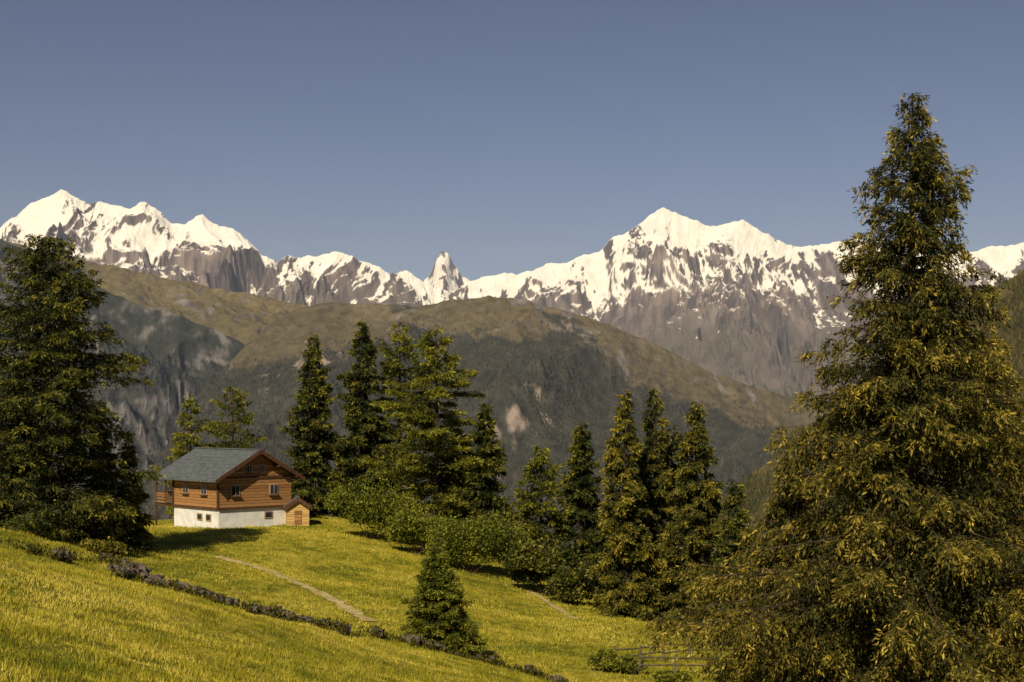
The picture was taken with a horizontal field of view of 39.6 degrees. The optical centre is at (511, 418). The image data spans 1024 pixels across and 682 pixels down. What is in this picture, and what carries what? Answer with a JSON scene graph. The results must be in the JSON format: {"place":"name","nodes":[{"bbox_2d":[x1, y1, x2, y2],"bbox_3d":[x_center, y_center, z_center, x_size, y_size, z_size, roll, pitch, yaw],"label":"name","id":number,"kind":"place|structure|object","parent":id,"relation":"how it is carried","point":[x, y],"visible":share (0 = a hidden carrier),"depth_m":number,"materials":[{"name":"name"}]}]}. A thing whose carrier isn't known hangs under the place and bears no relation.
{"place":"outdoors","nodes":[
{"label":"outdoors","id":0,"kind":"place"},
{"bbox_2d":[0,239,244,511],"bbox_3d":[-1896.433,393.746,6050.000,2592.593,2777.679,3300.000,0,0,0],"label":"rocky spur","id":1,"kind":"structure","parent":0,"point":[188,356],"depth_m":6687.10,"materials":[{"name":"grey stone"}]},
{"bbox_2d":[8,242,306,344],"bbox_3d":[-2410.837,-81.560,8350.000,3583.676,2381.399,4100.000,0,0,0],"label":"mountain shoulder","id":2,"kind":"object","parent":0,"point":[244,318],"visible":0.13,"depth_m":9154.81},
{"bbox_2d":[0,189,461,305],"bbox_3d":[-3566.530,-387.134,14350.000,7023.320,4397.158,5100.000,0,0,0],"label":"snowy mountain","id":3,"kind":"structure","parent":0,"point":[146,238],"depth_m":15707.15,"materials":[{"name":"white snow"}]},
{"bbox_2d":[0,513,849,681],"bbox_3d":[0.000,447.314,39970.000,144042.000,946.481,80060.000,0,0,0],"label":"ground","id":4,"kind":"structure","parent":0,"point":[417,568],"depth_m":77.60,"materials":[{"name":"green plant"}]},
{"bbox_2d":[0,423,31,510],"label":"spruce tree","id":5,"kind":"object","parent":4,"relation":"on","point":[10,487],"visible":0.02,"depth_m":97.50,"materials":[{"name":"green plant"}]},
{"bbox_2d":[3,527,68,543],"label":"alder bush","id":6,"kind":"object","parent":4,"relation":"on","point":[37,535],"visible":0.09,"depth_m":86.95,"materials":[{"name":"green plant"}]},
{"bbox_2d":[0,234,165,555],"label":"spruce tree","id":7,"kind":"object","parent":4,"relation":"on","point":[41,514],"visible":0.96,"depth_m":90.64,"materials":[{"name":"green plant"}]},
{"bbox_2d":[63,536,127,557],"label":"alder bush","id":8,"kind":"object","parent":4,"relation":"on","point":[114,547],"visible":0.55,"depth_m":86.83,"materials":[{"name":"green plant"}]},
{"bbox_2d":[80,423,118,537],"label":"spruce tree","id":9,"kind":"object","parent":4,"relation":"on","point":[100,485],"visible":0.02,"depth_m":98.72,"materials":[{"name":"green plant"}]},
{"bbox_2d":[100,442,156,549],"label":"spruce tree","id":10,"kind":"object","parent":4,"relation":"on","point":[137,529],"visible":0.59,"depth_m":96.58,"materials":[{"name":"green plant"}]},
{"bbox_2d":[151,393,214,517],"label":"larch tree","id":11,"kind":"object","parent":4,"relation":"on","point":[179,450],"visible":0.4,"depth_m":141.36,"materials":[{"name":"green plant"}]},
{"bbox_2d":[155,447,305,527],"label":"wooden chalet","id":12,"kind":"object","parent":4,"relation":"on","point":[227,487],"visible":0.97,"depth_m":120.80,"materials":[{"name":"brown wood"}]},
{"bbox_2d":[183,485,187,491],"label":"window glass","id":13,"kind":"structure","parent":12,"relation":"in","point":[185,487],"depth_m":121.72,"materials":[{"name":"grey"}]},
{"bbox_2d":[201,486,205,493],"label":"window glass","id":14,"kind":"structure","parent":12,"relation":"in","point":[201,486],"depth_m":119.57,"materials":[{"name":"grey"}]},
{"bbox_2d":[231,485,239,495],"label":"window frame","id":15,"kind":"structure","parent":12,"relation":"in","point":[231,485],"depth_m":119.04,"materials":[{"name":"brown wood"}]},
{"bbox_2d":[232,486,238,494],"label":"window glass","id":16,"kind":"structure","parent":12,"relation":"in","point":[233,487],"depth_m":119.02,"materials":[{"name":"grey"}]},
{"bbox_2d":[264,511,272,517],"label":"cellar window frame","id":17,"kind":"structure","parent":12,"relation":"in","point":[264,511],"depth_m":121.24,"materials":[{"name":"brown wood"}]},
{"bbox_2d":[266,512,271,516],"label":"cellar window","id":18,"kind":"structure","parent":12,"relation":"in","point":[268,514],"depth_m":121.33,"materials":[{"name":"black glass"}]},
{"bbox_2d":[269,484,277,494],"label":"window frame","id":19,"kind":"structure","parent":12,"relation":"in","point":[269,484],"depth_m":121.54,"materials":[{"name":"wood"}]},
{"bbox_2d":[270,485,276,493],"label":"window glass","id":20,"kind":"structure","parent":12,"relation":"in","point":[273,488],"depth_m":121.57,"materials":[{"name":"grey"}]},
{"bbox_2d":[200,385,269,448],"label":"larch tree","id":21,"kind":"object","parent":4,"relation":"on","point":[232,431],"visible":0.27,"depth_m":142.33,"materials":[{"name":"green plant"}]},
{"bbox_2d":[0,534,573,681],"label":"bank weeds","id":22,"kind":"object","parent":4,"relation":"on","point":[275,614],"visible":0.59,"depth_m":38.70,"materials":[{"name":"green plant"}]},
{"bbox_2d":[212,556,377,620],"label":"dirt path","id":23,"kind":"structure","parent":4,"relation":"on","point":[340,604],"depth_m":82.19,"materials":[{"name":"beige soil"}]},
{"bbox_2d":[283,495,311,525],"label":"wooden shed","id":24,"kind":"structure","parent":4,"relation":"on","point":[296,508],"depth_m":121.14,"materials":[{"name":"brown wood"}]},
{"bbox_2d":[294,510,301,524],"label":"shed door","id":25,"kind":"structure","parent":24,"relation":"in","point":[297,514],"depth_m":121.16,"materials":[{"name":"brown wood"}]},
{"bbox_2d":[51,549,566,681],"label":"dry stone wall","id":26,"kind":"structure","parent":4,"relation":"on","point":[142,569],"depth_m":38.64,"materials":[{"name":"grey stone"}]},
{"bbox_2d":[279,333,345,516],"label":"spruce tree","id":27,"kind":"object","parent":4,"relation":"on","point":[311,463],"visible":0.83,"depth_m":130.20,"materials":[{"name":"green plant"}]},
{"bbox_2d":[322,320,407,523],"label":"spruce tree","id":28,"kind":"object","parent":4,"relation":"on","point":[353,441],"visible":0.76,"depth_m":130.44,"materials":[{"name":"green plant"}]},
{"bbox_2d":[323,477,424,538],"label":"alder bush","id":29,"kind":"object","parent":4,"relation":"on","point":[364,508],"visible":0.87,"depth_m":114.78,"materials":[{"name":"green plant"}]},
{"bbox_2d":[355,322,445,501],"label":"larch tree","id":30,"kind":"object","parent":4,"relation":"on","point":[393,373],"visible":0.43,"depth_m":133.10,"materials":[{"name":"green plant"}]},
{"bbox_2d":[384,504,461,555],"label":"alder bush","id":31,"kind":"object","parent":4,"relation":"on","point":[405,527],"visible":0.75,"depth_m":111.15,"materials":[{"name":"green plant"}]},
{"bbox_2d":[358,326,497,524],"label":"larch tree","id":32,"kind":"object","parent":4,"relation":"on","point":[416,412],"visible":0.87,"depth_m":122.82,"materials":[{"name":"green plant"}]},
{"bbox_2d":[394,546,489,655],"bbox_3d":[-3.388,8.569,62.124,4.874,6.143,4.813,0,0,0],"label":"spruce tree","id":33,"kind":"object","parent":4,"relation":"on","point":[438,599],"visible":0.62,"depth_m":61.46,"materials":[{"name":"green plant"}]},
{"bbox_2d":[439,432,487,535],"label":"spruce tree","id":34,"kind":"object","parent":4,"relation":"on","point":[458,454],"visible":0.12,"depth_m":125.27,"materials":[{"name":"green plant"}]},
{"bbox_2d":[422,509,532,573],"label":"alder bush","id":35,"kind":"object","parent":4,"relation":"on","point":[477,539],"visible":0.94,"depth_m":107.63,"materials":[{"name":"green plant"}]},
{"bbox_2d":[451,403,519,559],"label":"spruce tree","id":36,"kind":"object","parent":4,"relation":"on","point":[482,498],"visible":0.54,"depth_m":121.31,"materials":[{"name":"green plant"}]},
{"bbox_2d":[505,444,577,579],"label":"larch tree","id":37,"kind":"object","parent":4,"relation":"on","point":[528,508],"visible":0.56,"depth_m":111.68,"materials":[{"name":"green plant"}]},
{"bbox_2d":[502,537,580,593],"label":"alder bush","id":38,"kind":"object","parent":4,"relation":"on","point":[528,562],"visible":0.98,"depth_m":102.98,"materials":[{"name":"leaves"},{"name":"bark"}]},
{"bbox_2d":[542,560,601,605],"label":"alder bush","id":39,"kind":"object","parent":4,"relation":"on","point":[563,583],"visible":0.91,"depth_m":99.23,"materials":[{"name":"green plant"}]},
{"bbox_2d":[543,419,614,593],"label":"spruce tree","id":40,"kind":"object","parent":4,"relation":"on","point":[579,489],"visible":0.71,"depth_m":111.60,"materials":[{"name":"green plant"}]},
{"bbox_2d":[586,647,617,671],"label":"alder bush","id":41,"kind":"object","parent":4,"relation":"on","point":[600,660],"visible":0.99,"depth_m":65.82,"materials":[{"name":"green plant"}]},
{"bbox_2d":[585,389,669,621],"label":"spruce tree","id":42,"kind":"object","parent":4,"relation":"on","point":[635,592],"visible":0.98,"depth_m":95.21,"materials":[{"name":"green plant"}]},
{"bbox_2d":[607,653,648,674],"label":"alder bush","id":43,"kind":"object","parent":4,"relation":"on","point":[624,664],"visible":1,"depth_m":65.87,"materials":[{"name":"green plant"}]},
{"bbox_2d":[629,388,688,611],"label":"spruce tree","id":44,"kind":"object","parent":4,"relation":"on","point":[658,485],"visible":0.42,"depth_m":100.65,"materials":[{"name":"green plant"}]},
{"bbox_2d":[650,424,692,605],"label":"spruce tree","id":45,"kind":"object","parent":4,"relation":"on","point":[673,446],"visible":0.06,"depth_m":103.81,"materials":[{"name":"green plant"}]},
{"bbox_2d":[651,670,693,681],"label":"alder bush","id":46,"kind":"object","parent":4,"relation":"on","point":[660,676],"visible":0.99,"depth_m":63.86,"materials":[{"name":"green plant"}]},
{"bbox_2d":[638,652,708,674],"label":"wooden fence","id":47,"kind":"object","parent":4,"relation":"on","point":[675,664],"visible":0.73,"depth_m":66.79,"materials":[{"name":"brown wood"}]},
{"bbox_2d":[613,640,745,661],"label":"wooden fence","id":48,"kind":"object","parent":4,"relation":"on","point":[662,651],"visible":0.31,"depth_m":70.85,"materials":[{"name":"brown wood"}]},
{"bbox_2d":[657,608,707,632],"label":"alder bush","id":49,"kind":"object","parent":4,"relation":"on","point":[671,615],"visible":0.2,"depth_m":87.61,"materials":[{"name":"green plant"}]},
{"bbox_2d":[647,400,729,620],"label":"spruce tree","id":50,"kind":"object","parent":4,"relation":"on","point":[699,497],"visible":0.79,"depth_m":94.48,"materials":[{"name":"green plant"}]},
{"bbox_2d":[706,479,756,620],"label":"spruce tree","id":51,"kind":"object","parent":4,"relation":"on","point":[735,526],"visible":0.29,"depth_m":89.64,"materials":[{"name":"green plant"}]},
{"bbox_2d":[719,458,848,681],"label":"spruce tree","id":52,"kind":"object","parent":4,"relation":"on","point":[782,508],"visible":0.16,"depth_m":48.75,"materials":[{"name":"green plant"}]},
{"bbox_2d":[632,92,1023,681],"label":"spruce tree","id":53,"kind":"object","parent":4,"relation":"on","point":[906,413],"visible":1,"depth_m":43.51,"materials":[{"name":"green plant"}]},
{"bbox_2d":[924,326,1023,672],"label":"spruce tree","id":54,"kind":"object","parent":4,"relation":"on","point":[994,336],"visible":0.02,"depth_m":49.73,"materials":[{"name":"green plant"}]},
{"bbox_2d":[424,251,469,291],"bbox_3d":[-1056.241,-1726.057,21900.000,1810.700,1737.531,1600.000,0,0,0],"label":"horn mountain","id":55,"kind":"structure","parent":0,"point":[444,274],"depth_m":21797.90,"materials":[{"name":"white snow"}]},
{"bbox_2d":[106,295,829,563],"bbox_3d":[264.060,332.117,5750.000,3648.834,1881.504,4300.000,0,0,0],"label":"wooded mountain","id":56,"kind":"structure","parent":0,"point":[285,335],"depth_m":6562.03,"materials":[{"name":"green plant"}]},
{"bbox_2d":[108,313,790,561],"bbox_3d":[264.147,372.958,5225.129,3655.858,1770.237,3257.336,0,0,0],"label":"distant forest","id":57,"kind":"object","parent":56,"relation":"on","point":[473,364],"visible":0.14,"depth_m":6010.62,"materials":[{"name":"green plant"}]},
{"bbox_2d":[0,0,1023,281],"label":"sky","id":58,"kind":"structure","parent":0,"point":[516,137],"materials":[{"name":"blue"}]},
{"bbox_2d":[512,582,578,618],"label":"dirt path","id":59,"kind":"structure","parent":0,"point":[558,608],"depth_m":99.45,"materials":[{"name":"beige soil"}]},
{"bbox_2d":[449,207,1023,400],"bbox_3d":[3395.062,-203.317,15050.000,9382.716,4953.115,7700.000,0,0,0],"label":"snowy mountain","id":60,"kind":"structure","parent":0,"point":[744,302],"depth_m":17258.94,"materials":[{"name":"white snow"}]},
{"bbox_2d":[692,271,1023,613],"bbox_3d":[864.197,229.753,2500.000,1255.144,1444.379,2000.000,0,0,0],"label":"wooded hillside","id":61,"kind":"structure","parent":0,"point":[1004,291],"depth_m":2903.07,"materials":[{"name":"green plant"}]},
{"bbox_2d":[690,270,1023,611],"bbox_3d":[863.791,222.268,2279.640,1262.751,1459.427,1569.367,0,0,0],"label":"distant forest","id":62,"kind":"object","parent":61,"relation":"on","point":[760,487],"visible":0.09,"depth_m":2896.05,"materials":[{"name":"green plant"}]}
]}

